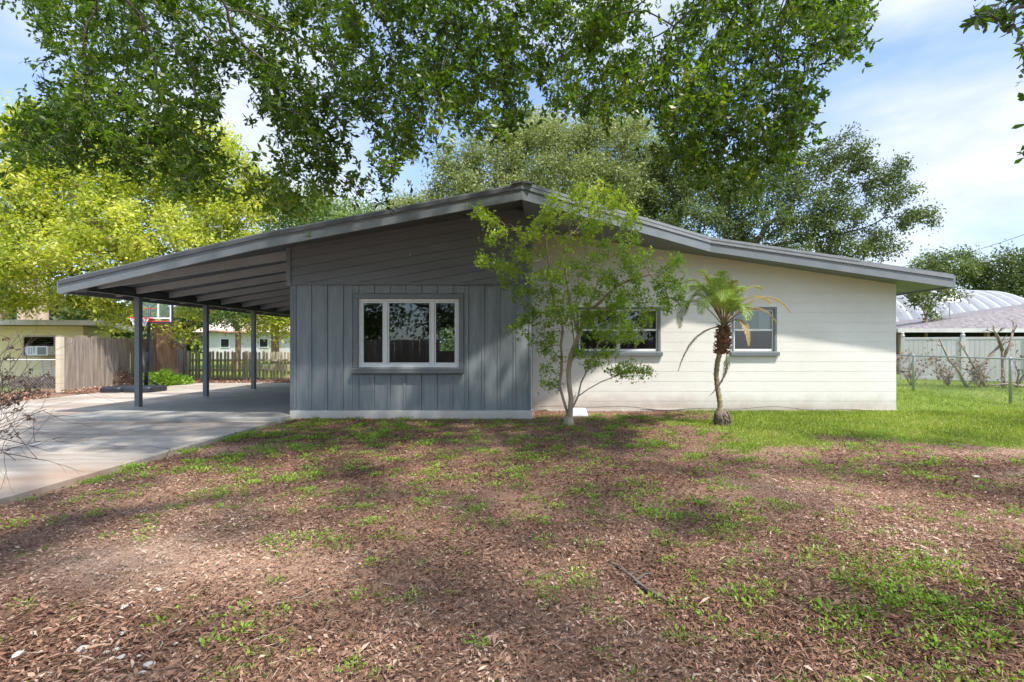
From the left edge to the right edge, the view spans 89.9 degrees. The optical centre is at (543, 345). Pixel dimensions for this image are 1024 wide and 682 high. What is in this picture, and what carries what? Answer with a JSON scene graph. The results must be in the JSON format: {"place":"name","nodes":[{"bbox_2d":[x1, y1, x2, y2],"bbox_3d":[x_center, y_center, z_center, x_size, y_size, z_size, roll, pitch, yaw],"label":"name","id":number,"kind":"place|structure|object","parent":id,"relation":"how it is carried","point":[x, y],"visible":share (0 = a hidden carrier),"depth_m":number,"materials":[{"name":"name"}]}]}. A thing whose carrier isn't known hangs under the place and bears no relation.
{"place":"outdoors","nodes":[
{"label":"outdoors","id":0,"kind":"place"},
{"bbox_2d":[0,383,284,506],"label":"driveway","id":1,"kind":"structure","parent":0,"point":[89,452],"depth_m":7.42,"materials":[{"name":"concrete"}]},
{"bbox_2d":[100,301,173,392],"bbox_3d":[-11.438,-0.026,14.556,2.381,2.723,1.264,0,0,27],"label":"basketball hoop","id":2,"kind":"object","parent":1,"relation":"on","point":[148,320],"visible":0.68,"depth_m":14.41,"materials":[{"name":"black plastic"}]},
{"bbox_2d":[193,320,289,358],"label":"house","id":3,"kind":"structure","parent":0,"point":[220,342],"depth_m":45.00,"materials":[{"name":"white paint"}]},
{"bbox_2d":[220,338,229,347],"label":"window","id":4,"kind":"structure","parent":3,"relation":"in","point":[224,342],"depth_m":44.91,"materials":[{"name":"white paint"}]},
{"bbox_2d":[259,338,268,347],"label":"window","id":5,"kind":"structure","parent":3,"relation":"in","point":[262,344],"depth_m":44.91,"materials":[{"name":"white paint"}]},
{"bbox_2d":[440,332,453,350],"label":"garden shrub","id":6,"kind":"object","parent":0,"point":[451,333],"visible":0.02,"depth_m":23.25,"materials":[{"name":"green plant"}]},
{"bbox_2d":[57,181,955,419],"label":"house","id":7,"kind":"structure","parent":0,"point":[369,304],"depth_m":10.00,"materials":[{"name":"white paint"}]},
{"bbox_2d":[351,294,463,372],"bbox_3d":[-2.500,-0.215,9.435,2.040,1.460,0.200,0,0,0],"label":"window","id":8,"kind":"structure","parent":7,"relation":"in","point":[385,367],"depth_m":9.47,"materials":[{"name":"paint"}]},
{"bbox_2d":[576,307,662,355],"bbox_3d":[1.540,-0.312,10.639,1.800,1.115,0.287,0,0,0],"label":"window","id":9,"kind":"structure","parent":7,"relation":"in","point":[651,346],"depth_m":10.63,"materials":[{"name":"paint"}]},
{"bbox_2d":[540,405,877,410],"bbox_3d":[3.394,1.300,10.528,6.961,0.118,0.018,0,0,0],"label":"foundation","id":10,"kind":"object","parent":7,"relation":"attached to","point":[713,408],"visible":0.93,"depth_m":10.52,"materials":[{"name":"white concrete"}]},
{"bbox_2d":[730,307,779,355],"bbox_3d":[4.340,-0.312,10.639,1.000,1.115,0.287,0,0,0],"label":"window","id":11,"kind":"structure","parent":7,"relation":"in","point":[763,340],"depth_m":10.63,"materials":[{"name":"paint"}]},
{"bbox_2d":[0,350,1023,681],"bbox_3d":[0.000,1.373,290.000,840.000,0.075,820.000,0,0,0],"label":"ground","id":12,"kind":"structure","parent":0,"point":[126,552],"depth_m":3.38,"materials":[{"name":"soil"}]},
{"bbox_2d":[0,259,17,319],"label":"tree","id":13,"kind":"object","parent":12,"relation":"on","point":[9,315],"visible":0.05,"depth_m":23.89,"materials":[{"name":"green plant"}]},
{"bbox_2d":[11,650,24,659],"bbox_3d":[-2.285,1.343,2.222,0.035,0.026,0.062,0,0,-23],"label":"stone","id":14,"kind":"object","parent":12,"relation":"on","point":[18,653],"visible":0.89,"depth_m":2.21,"materials":[{"name":"white stone"}]},
{"bbox_2d":[14,281,26,319],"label":"bare trunk tree","id":15,"kind":"object","parent":12,"relation":"on","point":[22,316],"visible":0.05,"depth_m":22.84,"materials":[{"name":"green plant"}]},
{"bbox_2d":[8,374,38,388],"bbox_3d":[-16.504,1.133,16.204,0.805,0.529,0.841,0,0,0],"label":"dark shrub","id":16,"kind":"object","parent":12,"relation":"on","point":[20,386],"visible":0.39,"depth_m":16.09,"materials":[{"name":"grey plant"}]},
{"bbox_2d":[0,359,54,390],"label":"chain link fence","id":17,"kind":"object","parent":12,"relation":"on","point":[37,360],"visible":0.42,"depth_m":14.87,"materials":[{"name":"metal"}]},
{"bbox_2d":[26,275,38,319],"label":"bare trunk tree","id":18,"kind":"object","parent":12,"relation":"on","point":[35,313],"visible":0.13,"depth_m":22.85,"materials":[{"name":"green plant"}]},
{"bbox_2d":[23,373,54,387],"bbox_3d":[-16.002,1.121,16.169,0.824,0.528,0.872,0,0,0],"label":"dark shrub","id":19,"kind":"object","parent":12,"relation":"on","point":[39,381],"visible":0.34,"depth_m":16.11,"materials":[{"name":"brown plant"}]},
{"bbox_2d":[42,361,52,377],"bbox_3d":[-16.825,0.925,17.348,1.542,0.904,0.238,0,0,43],"label":"ladder","id":20,"kind":"object","parent":12,"relation":"on","point":[50,363],"visible":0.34,"depth_m":17.45,"materials":[{"name":"metal"}]},
{"bbox_2d":[42,375,54,388],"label":"dark shrub","id":21,"kind":"object","parent":12,"relation":"on","point":[48,382],"visible":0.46,"depth_m":15.99,"materials":[{"name":"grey plant"}]},
{"bbox_2d":[55,337,63,392],"bbox_3d":[-13.865,0.585,14.665,0.130,1.650,0.130,0,0,0],"label":"fence post","id":22,"kind":"object","parent":12,"relation":"on","point":[59,368],"visible":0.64,"depth_m":14.60,"materials":[{"name":"beige wood"}]},
{"bbox_2d":[0,312,119,490],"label":"bare shrub","id":23,"kind":"object","parent":12,"relation":"on","point":[19,397],"visible":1,"depth_m":3.16,"materials":[{"name":"brown plant"}]},
{"bbox_2d":[0,320,133,383],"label":"neighbour house","id":24,"kind":"structure","parent":12,"relation":"on","point":[51,329],"depth_m":18.00,"materials":[{"name":"yellow paint"}]},
{"bbox_2d":[22,335,55,356],"bbox_3d":[-17.741,0.034,18.055,1.157,0.752,0.170,0,0,0],"label":"window","id":25,"kind":"structure","parent":24,"relation":"in","point":[39,340],"depth_m":18.02,"materials":[{"name":"black glass"}]},
{"bbox_2d":[27,346,54,354],"bbox_3d":[-17.368,0.194,17.828,0.708,0.321,0.585,0,0,0],"label":"air conditioner","id":26,"kind":"object","parent":24,"relation":"attached to","point":[41,350],"visible":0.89,"depth_m":17.55,"materials":[{"name":"white paint"}]},
{"bbox_2d":[37,272,48,319],"bbox_3d":[-22.499,-1.039,23.064,0.929,4.999,0.571,0,0,-12],"label":"chimney","id":27,"kind":"object","parent":24,"relation":"on","point":[43,315],"visible":0.09,"depth_m":22.87,"materials":[{"name":"beige concrete"}]},
{"bbox_2d":[73,645,88,654],"bbox_3d":[-2.040,1.345,2.257,0.059,0.029,0.051,0,0,0],"label":"stone","id":28,"kind":"object","parent":12,"relation":"on","point":[78,649],"visible":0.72,"depth_m":2.25,"materials":[{"name":"white stone"}]},
{"bbox_2d":[0,381,197,402],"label":"fence litter","id":29,"kind":"object","parent":12,"relation":"on","point":[83,390],"visible":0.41,"depth_m":14.23,"materials":[{"name":"brown plant"}]},
{"bbox_2d":[56,335,185,390],"bbox_3d":[-14.214,0.553,17.665,0.186,1.713,5.972,0,0,-6],"label":"wooden fence","id":30,"kind":"object","parent":12,"relation":"on","point":[106,357],"visible":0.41,"depth_m":16.14,"materials":[{"name":"brown wood"}]},
{"bbox_2d":[117,654,125,658],"bbox_3d":[-1.825,1.346,2.213,0.024,0.014,0.027,0,0,0],"label":"stone","id":31,"kind":"object","parent":12,"relation":"on","point":[122,656],"visible":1,"depth_m":2.21,"materials":[{"name":"white stone"}]},
{"bbox_2d":[112,365,133,384],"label":"dead bush","id":32,"kind":"object","parent":12,"relation":"on","point":[124,375],"visible":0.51,"depth_m":16.97,"materials":[{"name":"brown plant"}]},
{"bbox_2d":[0,89,289,374],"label":"broadleaf tree","id":33,"kind":"object","parent":12,"relation":"on","point":[61,228],"visible":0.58,"depth_m":16.59,"materials":[{"name":"green plant"}]},
{"bbox_2d":[143,661,155,668],"bbox_3d":[-1.659,1.344,2.152,0.049,0.028,0.041,0,0,0],"label":"stone","id":34,"kind":"object","parent":12,"relation":"on","point":[146,665],"visible":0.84,"depth_m":2.14,"materials":[{"name":"white stone"}]},
{"bbox_2d":[143,368,194,385],"bbox_3d":[-12.812,1.079,17.174,1.856,0.667,1.822,0,0,0],"label":"green bush","id":35,"kind":"object","parent":12,"relation":"on","point":[165,377],"visible":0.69,"depth_m":17.02,"materials":[{"name":"green plant"}]},
{"bbox_2d":[53,383,289,424],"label":"carport slab","id":36,"kind":"structure","parent":12,"relation":"on","point":[269,403],"depth_m":10.23,"materials":[{"name":"grey concrete"}]},
{"bbox_2d":[157,621,189,650],"bbox_3d":[-1.731,1.349,2.386,0.037,0.016,0.232,0,0,-3],"label":"fallen stick","id":37,"kind":"object","parent":12,"relation":"on","point":[168,636],"visible":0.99,"depth_m":2.37,"materials":[{"name":"beige wood"}]},
{"bbox_2d":[187,308,256,371],"bbox_3d":[-15.657,-0.974,26.448,4.911,4.869,3.360,0,0,0],"label":"slender tree","id":38,"kind":"object","parent":12,"relation":"on","point":[224,318],"visible":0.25,"depth_m":26.27,"materials":[{"name":"green plant"}]},
{"bbox_2d":[3,289,453,352],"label":"woods","id":39,"kind":"object","parent":12,"relation":"on","point":[445,334],"visible":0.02,"depth_m":86.87,"materials":[{"name":"green plant"}]},
{"bbox_2d":[173,230,289,368],"bbox_3d":[-16.292,-2.805,30.064,11.441,8.529,8.267,0,0,0],"label":"tree","id":40,"kind":"object","parent":12,"relation":"on","point":[274,348],"depth_m":29.79,"materials":[{"name":"green plant"}]},
{"bbox_2d":[185,351,289,378],"bbox_3d":[-8.886,0.823,20.687,11.118,1.175,0.180,0,0,0],"label":"picket fence","id":41,"kind":"object","parent":12,"relation":"on","point":[234,369],"visible":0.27,"depth_m":20.74,"materials":[{"name":"brown wood"}]},
{"bbox_2d":[191,377,289,382],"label":"back litter","id":42,"kind":"object","parent":12,"relation":"on","point":[236,380],"visible":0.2,"depth_m":18.88,"materials":[{"name":"brown plant"}]},
{"bbox_2d":[247,632,273,644],"bbox_3d":[-1.308,1.346,2.355,0.024,0.016,0.124,0,0,32],"label":"fallen stick","id":43,"kind":"object","parent":12,"relation":"on","point":[260,638],"visible":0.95,"depth_m":2.35,"materials":[{"name":"beige wood"}]},
{"bbox_2d":[276,591,314,603],"bbox_3d":[-1.321,1.347,2.728,0.028,0.015,0.204,0,0,44],"label":"fallen stick","id":44,"kind":"object","parent":12,"relation":"on","point":[294,598],"visible":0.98,"depth_m":2.72,"materials":[{"name":"beige wood"}]},
{"bbox_2d":[249,172,398,232],"bbox_3d":[-14.266,-4.734,33.693,12.202,12.389,7.675,0,0,0],"label":"tree","id":45,"kind":"object","parent":12,"relation":"on","point":[335,208],"visible":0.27,"depth_m":32.85,"materials":[{"name":"green plant"}]},
{"bbox_2d":[410,596,440,618],"bbox_3d":[-0.603,1.347,2.632,0.022,0.014,0.302,0,0,-44],"label":"fallen stick","id":46,"kind":"object","parent":12,"relation":"on","point":[426,607],"visible":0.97,"depth_m":2.62,"materials":[{"name":"wood"}]},
{"bbox_2d":[0,0,1023,237],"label":"oak tree","id":47,"kind":"object","parent":12,"relation":"on","point":[600,24],"visible":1,"depth_m":5.48,"materials":[{"name":"green plant"}]},
{"bbox_2d":[0,412,1023,681],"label":"weeds","id":48,"kind":"object","parent":12,"relation":"on","point":[380,432],"visible":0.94,"depth_m":3.93,"materials":[{"name":"green plant"}]},
{"bbox_2d":[372,98,685,223],"bbox_3d":[-1.179,-5.849,26.840,18.293,14.619,7.666,0,0,6],"label":"live oak","id":49,"kind":"object","parent":12,"relation":"on","point":[549,141],"visible":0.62,"depth_m":25.19,"materials":[{"name":"green plant"}]},
{"bbox_2d":[567,408,587,416],"bbox_3d":[0.650,1.310,10.050,0.396,0.099,0.593,0,0,0],"label":"splash block","id":50,"kind":"object","parent":12,"relation":"on","point":[579,412],"depth_m":9.84,"materials":[{"name":"white paint"}]},
{"bbox_2d":[467,176,691,425],"bbox_3d":[0.624,-0.637,8.273,3.682,4.094,1.792,0,0,0],"label":"flowering shrub tree","id":51,"kind":"object","parent":12,"relation":"on","point":[620,299],"visible":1,"depth_m":8.04,"materials":[{"name":"green plant"}]},
{"bbox_2d":[608,559,667,601],"bbox_3d":[0.558,1.340,2.959,0.190,0.045,0.548,0,0,-14],"label":"fallen stick","id":52,"kind":"object","parent":12,"relation":"on","point":[637,582],"visible":0.96,"depth_m":2.93,"materials":[{"name":"grey wood"}]},
{"bbox_2d":[671,270,791,426],"bbox_3d":[3.068,0.082,8.705,2.146,2.725,1.417,0,0,-27],"label":"date palm","id":53,"kind":"object","parent":12,"relation":"on","point":[726,298],"visible":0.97,"depth_m":8.54,"materials":[{"name":"green plant"}]},
{"bbox_2d":[621,121,946,263],"bbox_3d":[11.022,-4.502,24.896,15.347,11.923,5.601,0,0,0],"label":"live oak","id":54,"kind":"object","parent":12,"relation":"on","point":[679,214],"visible":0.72,"depth_m":23.70,"materials":[{"name":"green plant"}]},
{"bbox_2d":[896,349,940,385],"bbox_3d":[12.365,0.730,17.099,1.762,1.275,1.203,0,0,0],"label":"withered plant","id":55,"kind":"object","parent":12,"relation":"on","point":[909,375],"visible":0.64,"depth_m":16.95,"materials":[{"name":"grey plant"}]},
{"bbox_2d":[898,284,974,336],"bbox_3d":[18.893,-0.907,25.012,3.389,4.734,1.675,0,0,0],"label":"young tree","id":56,"kind":"object","parent":12,"relation":"on","point":[913,298],"visible":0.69,"depth_m":24.85,"materials":[{"name":"green plant"}]},
{"bbox_2d":[920,347,962,385],"bbox_3d":[13.312,0.719,17.089,1.463,1.297,1.138,0,0,-43],"label":"withered plant","id":57,"kind":"object","parent":12,"relation":"on","point":[947,371],"visible":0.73,"depth_m":17.00,"materials":[{"name":"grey plant"}]},
{"bbox_2d":[896,304,1023,373],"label":"neighbour house","id":58,"kind":"structure","parent":12,"relation":"on","point":[973,323],"depth_m":24.45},
{"bbox_2d":[938,294,961,317],"bbox_3d":[20.112,-1.949,25.414,1.086,1.255,0.758,0,0,24],"label":"satellite dish","id":59,"kind":"object","parent":58,"relation":"attached to","point":[952,298],"visible":0.48,"depth_m":25.42,"materials":[{"name":"white paint"}]},
{"bbox_2d":[907,242,1012,289],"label":"tree","id":60,"kind":"object","parent":12,"relation":"on","point":[970,266],"visible":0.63,"depth_m":60.80,"materials":[{"name":"green plant"}]},
{"bbox_2d":[896,355,1023,403],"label":"chain link fence","id":61,"kind":"object","parent":12,"relation":"on","point":[913,364],"visible":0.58,"depth_m":13.13,"materials":[{"name":"metal"}]},
{"bbox_2d":[900,331,1023,381],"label":"vinyl fence","id":62,"kind":"object","parent":12,"relation":"on","point":[981,346],"visible":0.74,"depth_m":19.22,"materials":[{"name":"white plastic"}]},
{"bbox_2d":[929,335,1006,387],"bbox_3d":[13.600,0.528,16.471,2.390,1.715,0.515,0,0,6],"label":"pruned shrub","id":63,"kind":"object","parent":12,"relation":"on","point":[963,347],"visible":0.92,"depth_m":16.47,"materials":[{"name":"brown plant"}]},
{"bbox_2d":[958,359,1003,386],"bbox_3d":[13.908,0.856,16.338,1.022,1.023,1.230,0,0,19],"label":"withered plant","id":64,"kind":"object","parent":12,"relation":"on","point":[975,378],"visible":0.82,"depth_m":16.33,"materials":[{"name":"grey plant"}]},
{"bbox_2d":[966,239,1023,297],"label":"tree","id":65,"kind":"object","parent":12,"relation":"on","point":[1014,285],"visible":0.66,"depth_m":59.25,"materials":[{"name":"green plant"}]},
{"bbox_2d":[982,319,1017,386],"bbox_3d":[14.607,0.241,16.480,1.319,2.244,0.834,0,0,-37],"label":"pruned shrub","id":66,"kind":"object","parent":12,"relation":"on","point":[1003,352],"visible":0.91,"depth_m":16.46,"materials":[{"name":"brown plant"}]},
{"bbox_2d":[977,350,1023,387],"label":"pruned shrub","id":67,"kind":"object","parent":12,"relation":"on","point":[1017,379],"visible":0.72,"depth_m":15.98,"materials":[{"name":"brown plant"}]},
{"bbox_2d":[0,0,1023,342],"label":"sky","id":68,"kind":"structure","parent":0,"point":[944,96],"materials":[{"name":"blue"}]},
{"bbox_2d":[211,371,1023,458],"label":"lawn grass","id":69,"kind":"structure","parent":0,"point":[998,421],"depth_m":8.96,"materials":[{"name":"green plant"}]},
{"bbox_2d":[896,289,1023,321],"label":"arched building","id":70,"kind":"structure","parent":0,"point":[981,300],"depth_m":41.63,"materials":[{"name":"white metal"}]},
{"bbox_2d":[903,234,1023,266],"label":"power line","id":71,"kind":"object","parent":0,"point":[964,253],"visible":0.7,"depth_m":48.92,"materials":[{"name":"black plastic"}]}
]}

